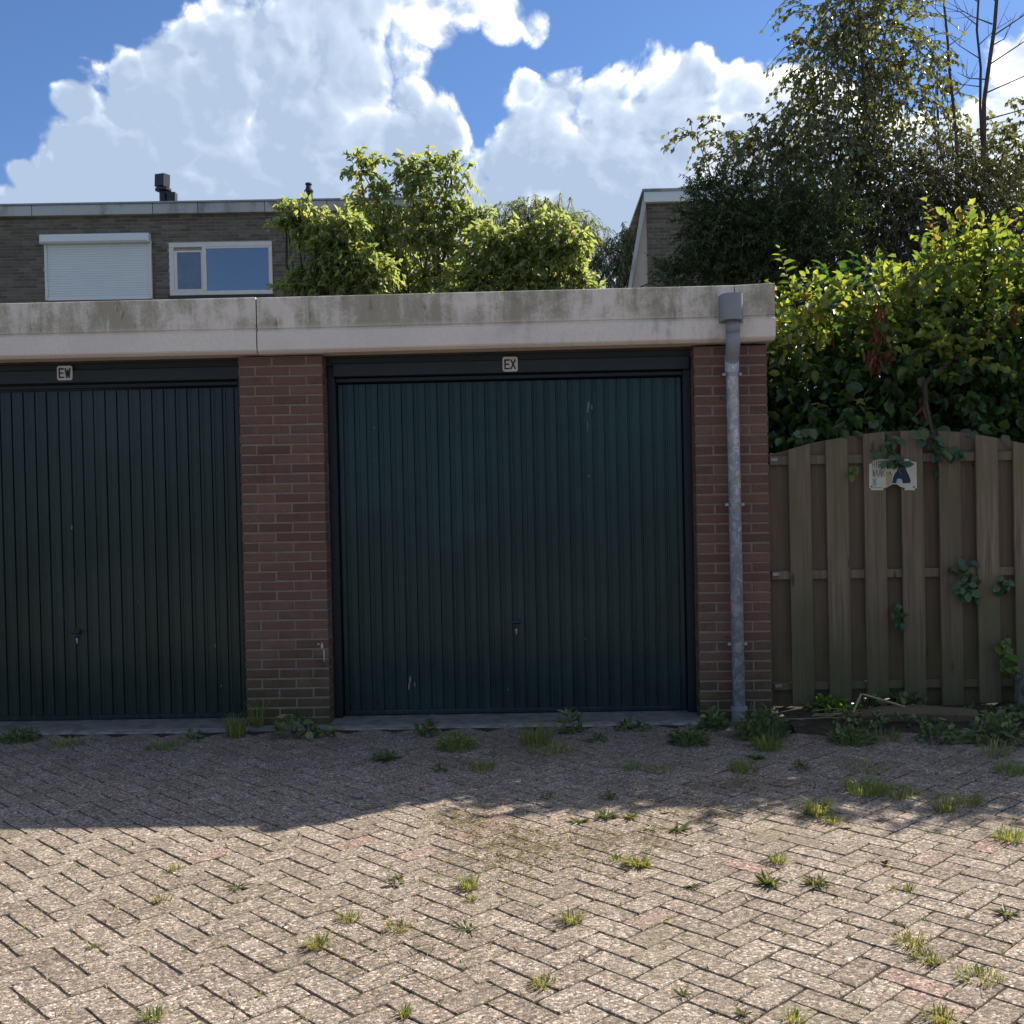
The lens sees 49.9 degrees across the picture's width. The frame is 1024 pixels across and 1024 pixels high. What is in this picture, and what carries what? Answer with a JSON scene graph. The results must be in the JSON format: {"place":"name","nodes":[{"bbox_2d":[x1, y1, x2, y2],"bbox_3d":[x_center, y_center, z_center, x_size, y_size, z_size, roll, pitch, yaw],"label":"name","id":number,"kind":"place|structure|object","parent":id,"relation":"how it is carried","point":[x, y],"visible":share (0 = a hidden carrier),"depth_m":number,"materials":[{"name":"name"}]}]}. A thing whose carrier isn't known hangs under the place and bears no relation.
{"place":"outdoors","nodes":[
{"label":"outdoors","id":0,"kind":"place"},
{"bbox_2d":[0,173,450,302],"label":"terrace house","id":1,"kind":"structure","parent":0,"point":[168,245],"depth_m":20.26,"materials":[{"name":"brown brick"}]},
{"bbox_2d":[168,241,273,298],"bbox_3d":[-5.368,-4.458,20.281,1.938,1.029,0.050,-1,1,-1],"label":"window","id":2,"kind":"structure","parent":1,"relation":"in","point":[220,269],"depth_m":20.29,"materials":[{"name":"glass"}]},
{"bbox_2d":[0,721,1023,1023],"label":"pavement","id":3,"kind":"structure","parent":0,"point":[770,983],"depth_m":4.07,"materials":[{"name":"brick"}]},
{"bbox_2d":[0,724,44,743],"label":"grass tuft","id":4,"kind":"object","parent":3,"relation":"on","point":[7,737],"visible":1,"depth_m":6.66,"materials":[{"name":"green plant"}]},
{"bbox_2d":[40,734,87,748],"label":"grass tuft","id":5,"kind":"object","parent":3,"relation":"on","point":[69,740],"visible":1,"depth_m":6.55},
{"bbox_2d":[134,1001,169,1023],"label":"grass tuft","id":6,"kind":"object","parent":3,"relation":"on","point":[148,1015],"visible":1,"depth_m":3.06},
{"bbox_2d":[143,737,186,751],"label":"grass tuft","id":7,"kind":"object","parent":3,"relation":"on","point":[161,743],"visible":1,"depth_m":6.40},
{"bbox_2d":[179,727,205,742],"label":"weed","id":8,"kind":"object","parent":3,"relation":"on","point":[189,736],"visible":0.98,"depth_m":6.59,"materials":[{"name":"green plant"}]},
{"bbox_2d":[220,711,252,737],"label":"grass tuft","id":9,"kind":"object","parent":3,"relation":"on","point":[236,732],"visible":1,"depth_m":6.64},
{"bbox_2d":[223,878,252,889],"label":"weed","id":10,"kind":"object","parent":3,"relation":"on","point":[237,887],"visible":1,"depth_m":4.06,"materials":[{"name":"green plant"}]},
{"bbox_2d":[244,696,269,727],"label":"grass tuft","id":11,"kind":"object","parent":3,"relation":"on","point":[260,724],"visible":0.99,"depth_m":6.91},
{"bbox_2d":[269,710,336,741],"bbox_3d":[-1.243,1.284,6.596,0.428,0.181,0.283,-1,1,1],"label":"broadleaf weed","id":12,"kind":"object","parent":3,"relation":"on","point":[281,726],"visible":1,"depth_m":6.59,"materials":[{"name":"green plant"}]},
{"bbox_2d":[299,930,335,950],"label":"grass tuft","id":13,"kind":"object","parent":3,"relation":"on","point":[321,941],"visible":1,"depth_m":3.53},
{"bbox_2d":[335,907,369,922],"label":"grass tuft","id":14,"kind":"object","parent":3,"relation":"on","point":[349,917],"visible":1,"depth_m":3.74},
{"bbox_2d":[369,748,401,761],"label":"weed","id":15,"kind":"object","parent":3,"relation":"on","point":[387,756],"visible":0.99,"depth_m":5.99,"materials":[{"name":"green plant"}]},
{"bbox_2d":[387,872,405,886],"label":"weed","id":16,"kind":"object","parent":3,"relation":"on","point":[400,878],"visible":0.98,"depth_m":4.06,"materials":[{"name":"green plant"}]},
{"bbox_2d":[385,919,412,933],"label":"grass tuft","id":17,"kind":"object","parent":3,"relation":"on","point":[397,930],"visible":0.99,"depth_m":3.66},
{"bbox_2d":[393,1001,414,1018],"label":"grass tuft","id":18,"kind":"object","parent":3,"relation":"on","point":[406,1012],"visible":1,"depth_m":3.04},
{"bbox_2d":[414,713,442,736],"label":"weed","id":19,"kind":"object","parent":3,"relation":"on","point":[429,722],"visible":0.98,"depth_m":6.59,"materials":[{"name":"green plant"}]},
{"bbox_2d":[431,729,487,752],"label":"grass tuft","id":20,"kind":"object","parent":3,"relation":"on","point":[459,743],"visible":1,"depth_m":6.21,"materials":[{"name":"plant"}]},
{"bbox_2d":[452,917,477,933],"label":"weed","id":21,"kind":"object","parent":3,"relation":"on","point":[466,925],"visible":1,"depth_m":3.63,"materials":[{"name":"green plant"}]},
{"bbox_2d":[446,872,484,890],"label":"grass tuft","id":22,"kind":"object","parent":3,"relation":"on","point":[469,883],"visible":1,"depth_m":4.03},
{"bbox_2d":[468,757,498,771],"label":"grass tuft","id":23,"kind":"object","parent":3,"relation":"on","point":[481,765],"visible":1,"depth_m":5.77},
{"bbox_2d":[0,726,1023,1023],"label":"joint moss","id":24,"kind":"object","parent":3,"relation":"on","point":[486,858],"visible":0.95,"depth_m":4.27,"materials":[{"name":"green plant"}]},
{"bbox_2d":[507,714,561,746],"bbox_3d":[0.153,1.247,6.294,0.386,0.163,0.371,-1,1,1],"label":"grass tuft","id":25,"kind":"object","parent":3,"relation":"on","point":[540,738],"visible":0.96,"depth_m":6.27,"materials":[{"name":"plant"}]},
{"bbox_2d":[526,971,556,990],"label":"grass tuft","id":26,"kind":"object","parent":3,"relation":"on","point":[543,987],"visible":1,"depth_m":3.22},
{"bbox_2d":[525,738,575,756],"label":"grass tuft","id":27,"kind":"object","parent":3,"relation":"on","point":[554,746],"visible":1,"depth_m":6.12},
{"bbox_2d":[552,707,586,734],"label":"weed","id":28,"kind":"object","parent":3,"relation":"on","point":[564,722],"visible":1,"depth_m":6.58,"materials":[{"name":"green plant"}]},
{"bbox_2d":[555,905,589,925],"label":"grass tuft","id":29,"kind":"object","parent":3,"relation":"on","point":[572,921],"visible":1,"depth_m":3.69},
{"bbox_2d":[586,732,608,743],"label":"weed","id":30,"kind":"object","parent":3,"relation":"on","point":[595,736],"visible":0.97,"depth_m":6.33,"materials":[{"name":"green plant"}]},
{"bbox_2d":[595,808,620,819],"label":"weed","id":31,"kind":"object","parent":3,"relation":"on","point":[608,815],"visible":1,"depth_m":4.85,"materials":[{"name":"green plant"}]},
{"bbox_2d":[599,790,619,800],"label":"weed","id":32,"kind":"object","parent":3,"relation":"on","point":[611,795],"visible":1,"depth_m":5.14,"materials":[{"name":"green plant"}]},
{"bbox_2d":[614,759,640,770],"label":"grass tuft","id":33,"kind":"object","parent":3,"relation":"on","point":[627,767],"visible":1,"depth_m":5.71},
{"bbox_2d":[613,715,654,731],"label":"weed","id":34,"kind":"object","parent":3,"relation":"on","point":[623,725],"visible":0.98,"depth_m":6.62,"materials":[{"name":"green plant"}]},
{"bbox_2d":[620,853,654,868],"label":"grass tuft","id":35,"kind":"object","parent":3,"relation":"on","point":[635,862],"visible":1,"depth_m":4.21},
{"bbox_2d":[642,761,672,773],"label":"grass tuft","id":36,"kind":"object","parent":3,"relation":"on","point":[656,767],"visible":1,"depth_m":5.67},
{"bbox_2d":[663,820,691,831],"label":"weed","id":37,"kind":"object","parent":3,"relation":"on","point":[683,827],"visible":1,"depth_m":4.65,"materials":[{"name":"green plant"}]},
{"bbox_2d":[659,722,716,747],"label":"grass tuft","id":38,"kind":"object","parent":3,"relation":"on","point":[697,736],"visible":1,"depth_m":6.21,"materials":[{"name":"green plant"}]},
{"bbox_2d":[694,705,727,731],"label":"weed","id":39,"kind":"object","parent":3,"relation":"on","point":[719,719],"visible":0.98,"depth_m":6.60,"materials":[{"name":"green plant"}]},
{"bbox_2d":[723,757,760,773],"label":"grass tuft","id":40,"kind":"object","parent":3,"relation":"on","point":[734,766],"visible":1,"depth_m":5.61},
{"bbox_2d":[734,1006,752,1016],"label":"weed","id":41,"kind":"object","parent":3,"relation":"on","point":[739,1010],"visible":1,"depth_m":3.00,"materials":[{"name":"green plant"}]},
{"bbox_2d":[719,702,805,741],"bbox_3d":[1.433,1.222,6.359,0.600,0.249,0.587,-2,1,-20],"label":"grass tuft","id":42,"kind":"object","parent":3,"relation":"on","point":[767,724],"visible":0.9,"depth_m":6.32,"materials":[{"name":"green plant"}]},
{"bbox_2d":[738,729,792,751],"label":"grass tuft","id":43,"kind":"object","parent":3,"relation":"on","point":[777,744],"visible":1,"depth_m":6.06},
{"bbox_2d":[754,868,784,886],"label":"weed","id":44,"kind":"object","parent":3,"relation":"on","point":[768,880],"visible":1,"depth_m":3.99,"materials":[{"name":"green plant"}]},
{"bbox_2d":[762,850,798,864],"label":"grass tuft","id":45,"kind":"object","parent":3,"relation":"on","point":[777,859],"visible":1,"depth_m":4.23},
{"bbox_2d":[777,1004,812,1023],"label":"grass tuft","id":46,"kind":"object","parent":3,"relation":"on","point":[794,1014],"visible":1,"depth_m":2.97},
{"bbox_2d":[788,758,811,770],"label":"weed","id":47,"kind":"object","parent":3,"relation":"on","point":[800,764],"visible":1,"depth_m":5.61,"materials":[{"name":"green plant"}]},
{"bbox_2d":[794,868,840,889],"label":"weed","id":48,"kind":"object","parent":3,"relation":"on","point":[818,882],"visible":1,"depth_m":3.97,"materials":[{"name":"green plant"}]},
{"bbox_2d":[790,794,851,817],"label":"grass tuft","id":49,"kind":"object","parent":3,"relation":"on","point":[809,808],"visible":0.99,"depth_m":4.82,"materials":[{"name":"plant"}]},
{"bbox_2d":[820,813,846,824],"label":"grass tuft","id":50,"kind":"object","parent":3,"relation":"on","point":[832,819],"visible":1,"depth_m":4.70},
{"bbox_2d":[825,722,877,746],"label":"broadleaf weed","id":51,"kind":"object","parent":3,"relation":"on","point":[857,736],"visible":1,"depth_m":6.16,"materials":[{"name":"green plant"}]},
{"bbox_2d":[835,756,896,773],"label":"grass tuft","id":52,"kind":"object","parent":3,"relation":"on","point":[857,768],"visible":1,"depth_m":5.62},
{"bbox_2d":[836,773,897,797],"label":"grass tuft","id":53,"kind":"object","parent":3,"relation":"on","point":[866,787],"visible":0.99,"depth_m":5.16,"materials":[{"name":"plant"}]},
{"bbox_2d":[862,726,904,742],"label":"grass tuft","id":54,"kind":"object","parent":3,"relation":"on","point":[889,734],"visible":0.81,"depth_m":6.28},
{"bbox_2d":[774,701,1023,735],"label":"soil bed","id":55,"kind":"object","parent":3,"relation":"on","point":[811,727],"visible":0.31,"depth_m":6.54,"materials":[{"name":"soil"}]},
{"bbox_2d":[802,693,864,714],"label":"weed","id":56,"kind":"object","parent":55,"relation":"on","point":[820,699],"visible":0.62,"depth_m":6.81,"materials":[{"name":"green plant"}]},
{"bbox_2d":[768,430,1023,706],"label":"wooden fence","id":57,"kind":"object","parent":55,"relation":"on","point":[854,561],"visible":0.85,"depth_m":6.93,"materials":[{"name":"brown wood"}]},
{"bbox_2d":[847,466,858,481],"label":"ivy","id":58,"kind":"object","parent":57,"relation":"attached to","point":[854,470],"visible":1,"depth_m":6.88,"materials":[{"name":"green plant"}]},
{"bbox_2d":[869,459,916,489],"bbox_3d":[2.389,-0.234,6.906,0.297,0.201,0.007,-1,1,1],"label":"dog warning sign","id":59,"kind":"object","parent":57,"relation":"attached to","point":[880,479],"visible":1,"depth_m":6.91,"materials":[{"name":"plastic"}]},
{"bbox_2d":[775,419,1010,447],"bbox_3d":[2.410,-0.476,6.968,1.483,0.234,0.134,-1,1,3],"label":"ivy","id":60,"kind":"object","parent":57,"relation":"attached to","point":[799,438],"visible":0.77,"depth_m":6.98,"materials":[{"name":"green plant"}]},
{"bbox_2d":[872,429,913,474],"bbox_3d":[2.373,-0.373,6.863,0.258,0.292,0.101,-1,1,1],"label":"ivy","id":61,"kind":"object","parent":57,"relation":"attached to","point":[895,462],"visible":1,"depth_m":6.87,"materials":[{"name":"green plant"}]},
{"bbox_2d":[889,603,907,630],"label":"ivy","id":62,"kind":"object","parent":57,"relation":"attached to","point":[895,613],"visible":1,"depth_m":6.89,"materials":[{"name":"green plant"}]},
{"bbox_2d":[911,428,965,463],"bbox_3d":[2.657,-0.409,6.835,0.340,0.228,0.151,-1,1,1],"label":"ivy","id":63,"kind":"object","parent":57,"relation":"attached to","point":[951,455],"visible":1,"depth_m":6.86,"materials":[{"name":"green plant"}]},
{"bbox_2d":[948,557,981,606],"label":"ivy","id":64,"kind":"object","parent":57,"relation":"attached to","point":[967,592],"visible":1,"depth_m":6.87,"materials":[{"name":"green plant"}]},
{"bbox_2d":[993,575,1015,597],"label":"ivy","id":65,"kind":"object","parent":57,"relation":"attached to","point":[1004,583],"visible":1,"depth_m":6.87,"materials":[{"name":"green plant"}]},
{"bbox_2d":[994,635,1019,685],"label":"ivy","id":66,"kind":"object","parent":57,"relation":"attached to","point":[1006,650],"visible":1,"depth_m":6.84,"materials":[{"name":"green plant"}]},
{"bbox_2d":[777,708,1015,724],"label":"dry stems","id":67,"kind":"object","parent":55,"relation":"on","point":[854,714],"visible":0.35,"depth_m":6.62,"materials":[{"name":"plant"}]},
{"bbox_2d":[860,688,936,707],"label":"weed","id":68,"kind":"object","parent":55,"relation":"on","point":[901,696],"visible":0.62,"depth_m":6.88,"materials":[{"name":"green plant"}]},
{"bbox_2d":[858,705,978,722],"bbox_3d":[2.428,1.220,6.596,0.684,0.127,0.124,-1,1,4],"label":"timber log","id":69,"kind":"object","parent":55,"relation":"on","point":[951,714],"visible":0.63,"depth_m":6.55,"materials":[{"name":"wood"}]},
{"bbox_2d":[852,694,945,720],"bbox_3d":[2.305,1.165,6.578,0.543,0.157,0.066,-1,1,7],"label":"bent stalk","id":70,"kind":"object","parent":69,"relation":"on","point":[857,702],"visible":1,"depth_m":6.60,"materials":[{"name":"plant"}]},
{"bbox_2d":[824,702,1023,728],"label":"ground cover","id":71,"kind":"object","parent":55,"relation":"on","point":[877,723],"visible":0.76,"depth_m":6.52,"materials":[{"name":"green plant"}]},
{"bbox_2d":[875,781,922,800],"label":"grass tuft","id":72,"kind":"object","parent":3,"relation":"on","point":[899,795],"visible":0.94,"depth_m":5.10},
{"bbox_2d":[892,927,925,948],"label":"grass tuft","id":73,"kind":"object","parent":3,"relation":"on","point":[907,933],"visible":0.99,"depth_m":3.45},
{"bbox_2d":[905,943,945,965],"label":"grass tuft","id":74,"kind":"object","parent":3,"relation":"on","point":[930,960],"visible":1,"depth_m":3.33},
{"bbox_2d":[914,997,963,1023],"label":"grass tuft","id":75,"kind":"object","parent":3,"relation":"on","point":[938,1017],"visible":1,"depth_m":2.96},
{"bbox_2d":[915,721,969,745],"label":"weed","id":76,"kind":"object","parent":3,"relation":"on","point":[936,730],"visible":0.99,"depth_m":6.16,"materials":[{"name":"green plant"}]},
{"bbox_2d":[920,791,970,812],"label":"grass tuft","id":77,"kind":"object","parent":3,"relation":"on","point":[944,807],"visible":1,"depth_m":4.84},
{"bbox_2d":[949,787,993,807],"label":"grass tuft","id":78,"kind":"object","parent":3,"relation":"on","point":[975,800],"visible":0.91,"depth_m":4.94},
{"bbox_2d":[953,961,1006,987],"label":"grass tuft","id":79,"kind":"object","parent":3,"relation":"on","point":[977,968],"visible":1,"depth_m":3.21,"materials":[{"name":"plant"}]},
{"bbox_2d":[959,710,1023,747],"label":"weed","id":80,"kind":"object","parent":3,"relation":"on","point":[991,724],"visible":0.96,"depth_m":6.08,"materials":[{"name":"green plant"}]},
{"bbox_2d":[964,735,1018,757],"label":"grass tuft","id":81,"kind":"object","parent":3,"relation":"on","point":[994,750],"visible":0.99,"depth_m":5.84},
{"bbox_2d":[987,902,1021,918],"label":"weed","id":82,"kind":"object","parent":3,"relation":"on","point":[1003,911],"visible":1,"depth_m":3.66,"materials":[{"name":"green plant"}]},
{"bbox_2d":[986,756,1023,775],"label":"grass tuft","id":83,"kind":"object","parent":3,"relation":"on","point":[1009,765],"visible":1,"depth_m":5.50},
{"bbox_2d":[987,821,1023,843],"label":"grass tuft","id":84,"kind":"object","parent":3,"relation":"on","point":[1007,834],"visible":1,"depth_m":4.44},
{"bbox_2d":[0,0,1023,389],"label":"sky","id":85,"kind":"structure","parent":0,"point":[226,99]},
{"bbox_2d":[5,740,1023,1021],"bbox_3d":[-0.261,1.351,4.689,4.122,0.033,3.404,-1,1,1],"label":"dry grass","id":86,"kind":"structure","parent":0,"point":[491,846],"depth_m":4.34,"materials":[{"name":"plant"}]},
{"bbox_2d":[615,185,805,453],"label":"neighbour house","id":87,"kind":"structure","parent":0,"point":[652,214],"depth_m":20.79,"materials":[{"name":"brown brick"}]},
{"bbox_2d":[772,708,785,720],"bbox_3d":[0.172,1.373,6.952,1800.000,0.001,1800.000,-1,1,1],"label":"ground","id":88,"kind":"structure","parent":0,"point":[781,716],"depth_m":7.22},
{"bbox_2d":[262,191,405,296],"bbox_3d":[-2.263,-1.454,14.349,1.857,5.413,0.748,-1,1,1],"label":"elder tree","id":89,"kind":"object","parent":88,"relation":"on","point":[353,272],"visible":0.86,"depth_m":14.24,"materials":[{"name":"green plant"}]},
{"bbox_2d":[0,283,775,735],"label":"garage block","id":90,"kind":"structure","parent":88,"relation":"on","point":[372,511],"depth_m":7.14,"materials":[{"name":"brick"}]},
{"bbox_2d":[57,366,72,379],"bbox_3d":[-2.877,-0.894,7.082,0.099,0.093,0.008,-1,1,1],"label":"number plate","id":91,"kind":"object","parent":90,"relation":"attached to","point":[64,372],"visible":1,"depth_m":7.08,"materials":[{"name":"beige ceramic"}]},
{"bbox_2d":[0,387,244,720],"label":"garage door","id":92,"kind":"structure","parent":90,"relation":"in","point":[121,562],"depth_m":7.21,"materials":[{"name":"teal paint"}]},
{"bbox_2d":[503,357,517,371],"bbox_3d":[-0.011,-0.943,7.023,0.097,0.094,0.008,-1,1,1],"label":"number plate","id":93,"kind":"object","parent":90,"relation":"attached to","point":[510,364],"visible":1,"depth_m":7.02,"materials":[{"name":"beige ceramic"}]},
{"bbox_2d":[338,377,686,714],"bbox_3d":[-0.001,0.228,7.139,2.225,2.155,0.065,-1,1,1],"label":"garage door","id":94,"kind":"structure","parent":90,"relation":"in","point":[507,546],"depth_m":7.15,"materials":[{"name":"green paint"}]},
{"bbox_2d":[718,292,746,721],"bbox_3d":[1.375,0.000,6.794,0.150,2.669,0.241,-1,1,1],"label":"downpipe","id":95,"kind":"object","parent":90,"relation":"attached to","point":[730,307],"visible":0.95,"depth_m":6.80,"materials":[{"name":"grey plastic"}]},
{"bbox_2d":[328,144,500,293],"bbox_3d":[-1.339,-1.949,15.466,2.588,6.326,1.022,-1,1,-7],"label":"ash tree","id":96,"kind":"object","parent":88,"relation":"on","point":[446,242],"visible":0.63,"depth_m":15.36,"materials":[{"name":"green plant"}]},
{"bbox_2d":[429,204,607,292],"bbox_3d":[0.133,-1.441,14.683,2.451,5.274,0.813,-1,1,1],"label":"walnut tree","id":97,"kind":"object","parent":88,"relation":"on","point":[514,267],"visible":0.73,"depth_m":14.57,"materials":[{"name":"green plant"}]},
{"bbox_2d":[471,192,640,287],"bbox_3d":[0.971,-2.709,22.401,5.381,7.554,2.745,-1,1,1],"label":"willow tree","id":98,"kind":"object","parent":88,"relation":"on","point":[627,240],"visible":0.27,"depth_m":22.16,"materials":[{"name":"green plant"}]},
{"bbox_2d":[640,152,888,387],"bbox_3d":[2.526,-1.160,10.789,2.340,4.770,1.726,-2,1,-24],"label":"yew tree","id":99,"kind":"object","parent":88,"relation":"on","point":[760,218],"visible":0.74,"depth_m":10.63,"materials":[{"name":"green plant"}]},
{"bbox_2d":[660,0,978,403],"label":"birch tree","id":100,"kind":"object","parent":88,"relation":"on","point":[863,152],"visible":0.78,"depth_m":11.81,"materials":[{"name":"green plant"}]},
{"bbox_2d":[765,195,1023,478],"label":"beech hedge","id":101,"kind":"object","parent":88,"relation":"on","point":[983,383],"visible":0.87,"depth_m":7.22,"materials":[{"name":"green plant"}]},
{"bbox_2d":[828,291,1019,450],"bbox_3d":[2.642,-0.915,7.038,1.241,1.058,0.363,-1,1,1],"label":"withered vine","id":102,"kind":"object","parent":101,"relation":"hanging from","point":[876,335],"visible":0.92,"depth_m":7.02,"materials":[{"name":"brown plant"}]},
{"bbox_2d":[800,129,1023,355],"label":"cypress tree","id":103,"kind":"object","parent":88,"relation":"on","point":[983,200],"visible":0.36,"depth_m":11.47,"materials":[{"name":"green plant"}]},
{"bbox_2d":[927,0,978,260],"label":"bare tree","id":104,"kind":"object","parent":88,"relation":"on","point":[950,77],"visible":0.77,"depth_m":12.63,"materials":[{"name":"brown plant"}]},
{"bbox_2d":[893,55,1023,331],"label":"birch tree","id":105,"kind":"object","parent":88,"relation":"on","point":[1011,134],"visible":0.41,"depth_m":13.12,"materials":[{"name":"green plant"}]},
{"bbox_2d":[932,0,1011,158],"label":"bare tree","id":106,"kind":"object","parent":88,"relation":"on","point":[980,76],"visible":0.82,"depth_m":12.82,"materials":[{"name":"brown plant"}]},
{"bbox_2d":[946,0,1023,217],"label":"bare tree","id":107,"kind":"object","parent":88,"relation":"on","point":[987,76],"visible":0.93,"depth_m":12.72,"materials":[{"name":"brown plant"}]},
{"bbox_2d":[1014,670,1023,711],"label":"concrete post","id":108,"kind":"object","parent":88,"relation":"on","point":[1019,690],"visible":0.82,"depth_m":6.76,"materials":[{"name":"concrete"}]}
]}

